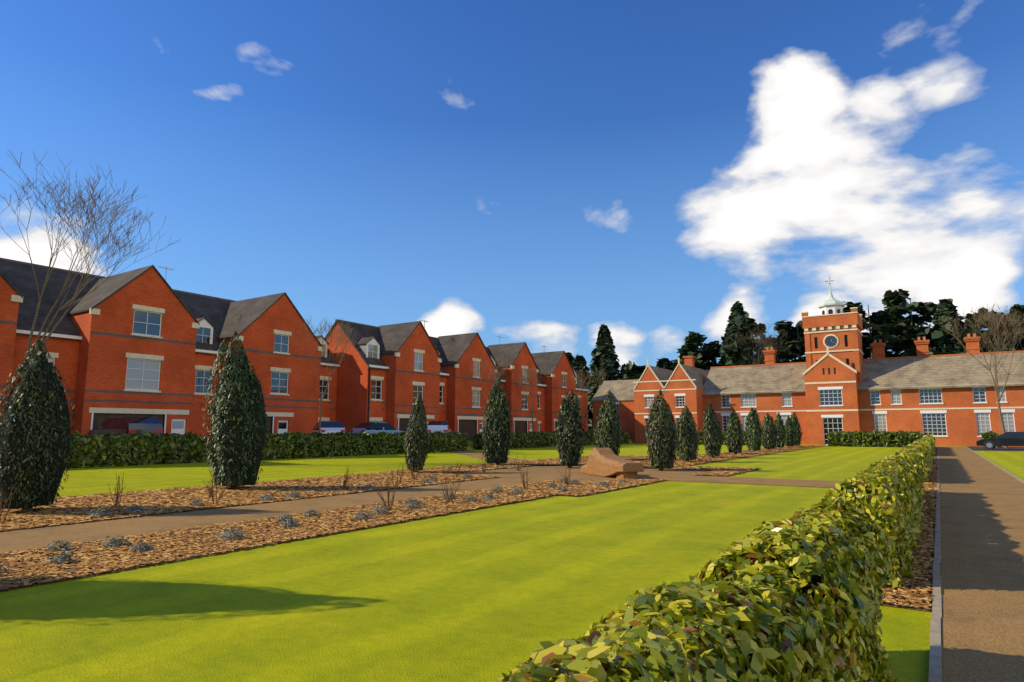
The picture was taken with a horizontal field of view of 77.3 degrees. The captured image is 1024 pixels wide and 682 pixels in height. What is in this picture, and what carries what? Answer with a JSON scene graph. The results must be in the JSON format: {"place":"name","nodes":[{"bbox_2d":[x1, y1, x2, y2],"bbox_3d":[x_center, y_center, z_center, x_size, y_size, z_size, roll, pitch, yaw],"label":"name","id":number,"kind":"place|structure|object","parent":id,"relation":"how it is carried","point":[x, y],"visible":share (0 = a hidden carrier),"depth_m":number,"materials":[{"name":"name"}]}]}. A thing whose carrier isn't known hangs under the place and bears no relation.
{"place":"outdoors","nodes":[
{"label":"outdoors","id":0,"kind":"place"},
{"bbox_2d":[0,443,1023,681],"bbox_3d":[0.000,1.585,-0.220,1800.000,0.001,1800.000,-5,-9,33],"label":"lawn","id":1,"kind":"structure","parent":0,"point":[490,594],"depth_m":6.56,"materials":[{"name":"green plant"}]},
{"bbox_2d":[65,431,210,467],"bbox_3d":[-18.015,4.880,28.656,1.806,1.707,8.964,-5,-9,33],"label":"hedge","id":2,"kind":"object","parent":1,"relation":"on","point":[195,443],"visible":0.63,"depth_m":29.02,"materials":[{"name":"green plant"}]},
{"bbox_2d":[0,258,339,443],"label":"terrace block","id":3,"kind":"structure","parent":1,"relation":"on","point":[146,341],"depth_m":39.75,"materials":[{"name":"brick"}]},
{"bbox_2d":[209,431,371,459],"bbox_3d":[-12.400,6.074,37.132,1.769,1.676,10.396,-5,-9,33],"label":"hedge","id":4,"kind":"object","parent":1,"relation":"on","point":[359,443],"depth_m":37.38,"materials":[{"name":"green plant"}]},
{"bbox_2d":[0,446,822,591],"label":"mulch bed","id":5,"kind":"object","parent":1,"relation":"on","point":[137,566],"visible":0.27,"depth_m":10.03,"materials":[{"name":"brown wood"}]},
{"bbox_2d":[0,445,938,608],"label":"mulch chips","id":6,"kind":"object","parent":5,"relation":"on","point":[165,503],"visible":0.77,"depth_m":12.53,"materials":[{"name":"brown wood"}]},
{"bbox_2d":[0,338,77,510],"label":"yew tree","id":7,"kind":"object","parent":6,"relation":"on","point":[63,412],"depth_m":12.39,"materials":[{"name":"green plant"}]},
{"bbox_2d":[200,331,268,487],"bbox_3d":[-7.566,1.870,17.517,1.668,4.310,1.573,-5,-9,33],"label":"yew tree","id":8,"kind":"object","parent":6,"relation":"on","point":[237,440],"depth_m":17.16,"materials":[{"name":"green plant"}]},
{"bbox_2d":[0,455,570,521],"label":"rose bushes","id":9,"kind":"object","parent":6,"relation":"on","point":[210,492],"visible":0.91,"depth_m":13.71,"materials":[{"name":"plant"}]},
{"bbox_2d":[0,473,626,571],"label":"lavender plants","id":10,"kind":"object","parent":6,"relation":"on","point":[118,540],"visible":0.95,"depth_m":11.53,"materials":[{"name":"grey plant"}]},
{"bbox_2d":[404,394,429,471],"bbox_3d":[-3.564,3.439,23.894,1.173,2.956,1.141,-5,-9,33],"label":"yew tree","id":11,"kind":"object","parent":6,"relation":"on","point":[421,417],"depth_m":23.52,"materials":[{"name":"green plant"}]},
{"bbox_2d":[481,377,513,464],"bbox_3d":[-0.653,3.612,28.974,1.649,4.010,1.436,-5,-9,33],"label":"yew tree","id":12,"kind":"object","parent":6,"relation":"on","point":[502,434],"depth_m":28.53,"materials":[{"name":"green plant"}]},
{"bbox_2d":[593,389,622,455],"bbox_3d":[5.160,4.439,34.038,1.575,3.763,1.572,-5,-9,33],"label":"yew tree","id":13,"kind":"object","parent":6,"relation":"on","point":[609,392],"depth_m":33.58,"materials":[{"name":"green plant"}]},
{"bbox_2d":[675,405,699,460],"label":"yew tree","id":14,"kind":"object","parent":6,"relation":"on","point":[693,424],"depth_m":31.86,"materials":[{"name":"green plant"}]},
{"bbox_2d":[702,402,722,456],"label":"yew tree","id":15,"kind":"object","parent":6,"relation":"on","point":[718,433],"depth_m":36.51,"materials":[{"name":"green plant"}]},
{"bbox_2d":[725,410,743,453],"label":"yew tree","id":16,"kind":"object","parent":6,"relation":"on","point":[730,423],"depth_m":41.71,"materials":[{"name":"green plant"}]},
{"bbox_2d":[744,407,761,450],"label":"yew tree","id":17,"kind":"object","parent":6,"relation":"on","point":[754,428],"depth_m":46.76,"materials":[{"name":"green plant"}]},
{"bbox_2d":[761,413,778,448],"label":"yew tree","id":18,"kind":"object","parent":6,"relation":"on","point":[770,420],"depth_m":51.38,"materials":[{"name":"green plant"}]},
{"bbox_2d":[785,416,795,446],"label":"yew tree","id":19,"kind":"object","parent":6,"relation":"on","point":[790,421],"depth_m":59.32,"materials":[{"name":"green plant"}]},
{"bbox_2d":[791,412,802,445],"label":"yew tree","id":20,"kind":"object","parent":6,"relation":"on","point":[796,420],"depth_m":62.38,"materials":[{"name":"green plant"}]},
{"bbox_2d":[820,466,918,589],"bbox_3d":[4.435,2.138,7.840,0.881,1.175,3.164,-5,-9,33],"label":"hedge","id":21,"kind":"object","parent":6,"relation":"on","point":[890,489],"visible":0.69,"depth_m":6.79,"materials":[{"name":"green plant"}]},
{"bbox_2d":[863,448,927,541],"bbox_3d":[7.483,2.773,12.406,0.935,1.224,8.125,-5,-9,33],"label":"hedge","id":22,"kind":"object","parent":6,"relation":"on","point":[909,463],"visible":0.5,"depth_m":10.77,"materials":[{"name":"green plant"}]},
{"bbox_2d":[902,439,932,481],"bbox_3d":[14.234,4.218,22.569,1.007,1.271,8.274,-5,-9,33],"label":"hedge","id":23,"kind":"object","parent":6,"relation":"on","point":[921,449],"visible":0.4,"depth_m":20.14,"materials":[{"name":"green plant"}]},
{"bbox_2d":[917,436,935,454],"bbox_3d":[27.456,6.997,42.440,1.098,1.370,8.307,-5,-9,33],"label":"hedge","id":24,"kind":"object","parent":6,"relation":"on","point":[932,440],"visible":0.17,"depth_m":40.88,"materials":[{"name":"green plant"}]},
{"bbox_2d":[774,412,785,447],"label":"yew tree","id":25,"kind":"object","parent":5,"relation":"on","point":[777,424],"depth_m":55.55,"materials":[{"name":"green plant"}]},
{"bbox_2d":[366,431,465,454],"bbox_3d":[-6.846,7.211,45.447,1.836,1.689,10.282,-5,-9,33],"label":"hedge","id":26,"kind":"object","parent":1,"relation":"on","point":[436,437],"depth_m":43.54,"materials":[{"name":"green plant"}]},
{"bbox_2d":[207,439,634,460],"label":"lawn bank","id":27,"kind":"structure","parent":1,"relation":"on","point":[470,444],"depth_m":52.62,"materials":[{"name":"green plant"}]},
{"bbox_2d":[325,319,589,439],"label":"terrace block","id":28,"kind":"structure","parent":1,"relation":"on","point":[389,374],"depth_m":58.01,"materials":[{"name":"brick"}]},
{"bbox_2d":[158,266,546,346],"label":"tv aerials","id":29,"kind":"object","parent":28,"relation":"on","point":[166,268],"visible":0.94,"depth_m":62.76,"materials":[{"name":"grey"}]},
{"bbox_2d":[461,433,468,450],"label":"hedge","id":30,"kind":"object","parent":1,"relation":"on","point":[467,441],"depth_m":49.29,"materials":[{"name":"green plant"}]},
{"bbox_2d":[449,450,555,465],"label":"footpath","id":31,"kind":"structure","parent":1,"relation":"on","point":[475,454],"depth_m":41.55,"materials":[{"name":"brown gravel"}]},
{"bbox_2d":[472,431,549,449],"bbox_3d":[0.119,8.668,55.879,1.778,1.723,10.286,-5,-9,33],"label":"hedge","id":32,"kind":"object","parent":1,"relation":"on","point":[527,436],"depth_m":56.29,"materials":[{"name":"green plant"}]},
{"bbox_2d":[543,431,595,446],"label":"hedge","id":33,"kind":"object","parent":1,"relation":"on","point":[589,434],"depth_m":65.81,"materials":[{"name":"green plant"}]},
{"bbox_2d":[565,352,574,365],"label":"conifer tree","id":34,"kind":"object","parent":1,"relation":"on","point":[571,358],"visible":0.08,"depth_m":126.83,"materials":[{"name":"green plant"}]},
{"bbox_2d":[572,354,592,431],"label":"conifer tree","id":35,"kind":"object","parent":1,"relation":"on","point":[579,361],"visible":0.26,"depth_m":122.50,"materials":[{"name":"green plant"}]},
{"bbox_2d":[584,324,621,430],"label":"conifer tree","id":36,"kind":"object","parent":1,"relation":"on","point":[605,357],"visible":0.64,"depth_m":119.44,"materials":[{"name":"green plant"}]},
{"bbox_2d":[593,431,629,444],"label":"hedge","id":37,"kind":"object","parent":1,"relation":"on","point":[625,434],"depth_m":74.20,"materials":[{"name":"green plant"}]},
{"bbox_2d":[618,360,645,379],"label":"conifer tree","id":38,"kind":"object","parent":1,"relation":"on","point":[630,371],"visible":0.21,"depth_m":115.53,"materials":[{"name":"green plant"}]},
{"bbox_2d":[656,358,673,370],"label":"conifer tree","id":39,"kind":"object","parent":1,"relation":"on","point":[663,363],"depth_m":114.99,"materials":[{"name":"green plant"}]},
{"bbox_2d":[493,564,849,681],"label":"hedge","id":40,"kind":"object","parent":1,"relation":"on","point":[771,610],"visible":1,"depth_m":1.93,"materials":[{"name":"green plant"}]},
{"bbox_2d":[670,331,722,370],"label":"conifer tree","id":41,"kind":"object","parent":1,"relation":"on","point":[706,355],"depth_m":106.97,"materials":[{"name":"green plant"}]},
{"bbox_2d":[698,430,762,445],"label":"hedge","id":42,"kind":"object","parent":1,"relation":"on","point":[722,433],"depth_m":68.00,"materials":[{"name":"green plant"}]},
{"bbox_2d":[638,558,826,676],"bbox_3d":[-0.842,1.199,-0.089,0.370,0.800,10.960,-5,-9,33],"label":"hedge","id":43,"kind":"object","parent":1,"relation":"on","point":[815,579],"depth_m":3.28,"materials":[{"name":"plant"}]},
{"bbox_2d":[717,301,754,365],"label":"conifer tree","id":44,"kind":"object","parent":1,"relation":"on","point":[737,310],"visible":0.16,"depth_m":109.37,"materials":[{"name":"green plant"}]},
{"bbox_2d":[720,322,795,363],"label":"bare tree","id":45,"kind":"object","parent":1,"relation":"on","point":[762,347],"visible":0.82,"depth_m":95.78,"materials":[{"name":"brown plant"}]},
{"bbox_2d":[718,314,802,365],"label":"conifer tree","id":46,"kind":"object","parent":1,"relation":"on","point":[745,323],"depth_m":98.88,"materials":[{"name":"green plant"}]},
{"bbox_2d":[755,320,805,363],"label":"conifer tree","id":47,"kind":"object","parent":1,"relation":"on","point":[797,347],"depth_m":99.34,"materials":[{"name":"green plant"}]},
{"bbox_2d":[689,496,896,681],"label":"hedge","id":48,"kind":"object","parent":1,"relation":"on","point":[840,548],"visible":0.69,"depth_m":3.26,"materials":[{"name":"green plant"}]},
{"bbox_2d":[591,277,1023,446],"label":"clock building","id":49,"kind":"structure","parent":1,"relation":"on","point":[835,381],"depth_m":69.44,"materials":[{"name":"brick"}]},
{"bbox_2d":[826,430,923,446],"bbox_3d":[34.322,9.306,60.722,8.061,1.818,1.748,-5,-9,33],"label":"hedge","id":50,"kind":"object","parent":1,"relation":"on","point":[861,436],"depth_m":60.36,"materials":[{"name":"green plant"}]},
{"bbox_2d":[843,301,935,357],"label":"conifer tree","id":51,"kind":"object","parent":1,"relation":"on","point":[882,322],"depth_m":92.80,"materials":[{"name":"green plant"}]},
{"bbox_2d":[877,446,937,611],"bbox_3d":[22.216,6.316,33.916,0.550,0.001,68.000,-5,-9,33],"label":"mulch strip","id":52,"kind":"object","parent":1,"relation":"on","point":[909,586],"visible":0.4,"depth_m":6.57,"materials":[{"name":"brown wood"}]},
{"bbox_2d":[862,289,961,358],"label":"conifer tree","id":53,"kind":"object","parent":1,"relation":"on","point":[897,303],"depth_m":92.22,"materials":[{"name":"green plant"}]},
{"bbox_2d":[928,298,966,348],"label":"conifer tree","id":54,"kind":"object","parent":1,"relation":"on","point":[945,307],"visible":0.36,"depth_m":89.16,"materials":[{"name":"green plant"}]},
{"bbox_2d":[938,307,1021,354],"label":"conifer tree","id":55,"kind":"object","parent":1,"relation":"on","point":[968,330],"depth_m":84.68,"materials":[{"name":"green plant"}]},
{"bbox_2d":[1004,304,1023,349],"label":"conifer tree","id":56,"kind":"object","parent":1,"relation":"on","point":[1019,309],"visible":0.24,"depth_m":88.11,"materials":[{"name":"green plant"}]},
{"bbox_2d":[0,446,1023,681],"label":"garden path","id":57,"kind":"structure","parent":0,"point":[982,540],"depth_m":10.19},
{"bbox_2d":[554,389,585,467],"bbox_3d":[2.488,3.684,27.093,1.402,3.350,1.388,-5,-9,33],"label":"yew tree","id":58,"kind":"object","parent":57,"relation":"on","point":[567,399],"depth_m":26.73,"materials":[{"name":"green plant"}]},
{"bbox_2d":[581,448,643,478],"bbox_3d":[3.352,4.207,22.262,0.860,0.955,3.526,3,-8,-18],"label":"bench sculpture","id":59,"kind":"object","parent":57,"relation":"on","point":[604,462],"visible":0.99,"depth_m":21.61,"materials":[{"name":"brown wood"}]},
{"bbox_2d":[645,389,679,470],"bbox_3d":[5.961,3.522,25.388,1.401,3.202,1.459,-5,-9,33],"label":"yew tree","id":60,"kind":"object","parent":57,"relation":"on","point":[666,420],"depth_m":24.98,"materials":[{"name":"green plant"}]},
{"bbox_2d":[929,446,1023,681],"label":"path kerb","id":61,"kind":"structure","parent":57,"relation":"on","point":[935,666],"depth_m":5.80,"materials":[{"name":"concrete"}]},
{"bbox_2d":[0,0,1023,371],"label":"sky","id":62,"kind":"structure","parent":0,"point":[537,173],"materials":[{"name":"blue"}]},
{"bbox_2d":[636,443,1023,450],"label":"road asphalt","id":63,"kind":"structure","parent":0,"point":[976,448],"depth_m":55.03,"materials":[{"name":"grey asphalt"}]},
{"bbox_2d":[937,302,1023,447],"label":"bare tree","id":64,"kind":"object","parent":63,"relation":"on","point":[996,365],"visible":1,"depth_m":58.20,"materials":[{"name":"brown plant"}]},
{"bbox_2d":[981,431,1001,447],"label":"bush","id":65,"kind":"object","parent":63,"relation":"on","point":[987,435],"depth_m":58.72,"materials":[{"name":"green plant"}]},
{"bbox_2d":[976,432,1023,448],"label":"black sedan car","id":66,"kind":"object","parent":63,"relation":"on","point":[1011,439],"visible":0.98,"depth_m":52.02,"materials":[{"name":"black paint"}]},
{"label":"terrace drive","id":67,"kind":"structure","parent":0,"visible":0},
{"bbox_2d":[0,148,179,378],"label":"bare tree","id":68,"kind":"object","parent":67,"relation":"on","point":[106,238],"visible":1,"depth_m":30.06,"materials":[{"name":"brown plant"}]},
{"bbox_2d":[88,417,163,435],"bbox_3d":[-20.849,4.915,34.504,4.612,1.612,1.870,-6,-10,35],"label":"car","id":69,"kind":"object","parent":67,"relation":"on","point":[132,425],"visible":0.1,"depth_m":33.44,"materials":[{"name":"grey paint"}]},
{"bbox_2d":[287,316,365,432],"bbox_3d":[-12.745,2.638,43.309,4.876,8.679,4.151,0,-8,-2],"label":"bare tree","id":70,"kind":"object","parent":67,"relation":"on","point":[331,342],"visible":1,"depth_m":42.86,"materials":[{"name":"brown plant"}]},
{"bbox_2d":[310,421,345,433],"bbox_3d":[-12.739,6.314,44.147,1.740,1.492,3.912,4,-9,-26],"label":"white hatchback car","id":71,"kind":"object","parent":67,"relation":"on","point":[330,426],"visible":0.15,"depth_m":42.83,"materials":[{"name":"white paint"}]},
{"bbox_2d":[350,422,404,432],"bbox_3d":[-9.814,6.783,47.456,1.740,1.472,3.962,-7,-10,41],"label":"blue hatchback car","id":72,"kind":"object","parent":67,"relation":"on","point":[378,427],"visible":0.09,"depth_m":46.54,"materials":[{"name":"blue paint"}]},
{"bbox_2d":[427,421,451,432],"bbox_3d":[-6.128,7.611,54.078,1.840,1.652,4.412,0,-8,-2],"label":"white suv","id":73,"kind":"object","parent":67,"relation":"on","point":[439,426],"visible":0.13,"depth_m":52.04,"materials":[{"name":"white paint"}]},
{"bbox_2d":[465,357,508,403],"bbox_3d":[-2.435,5.229,58.369,4.474,7.686,2.939,2,-8,-15],"label":"bare tree","id":74,"kind":"object","parent":67,"relation":"on","point":[503,363],"visible":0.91,"depth_m":58.42,"materials":[{"name":"brown plant"}]},
{"bbox_2d":[513,367,542,431],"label":"bare tree","id":75,"kind":"object","parent":67,"relation":"on","point":[527,378],"visible":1,"depth_m":65.11,"materials":[{"name":"brown plant"}]},
{"bbox_2d":[569,368,607,431],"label":"bare tree","id":76,"kind":"object","parent":67,"relation":"on","point":[580,382],"visible":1,"depth_m":71.75,"materials":[{"name":"brown plant"}]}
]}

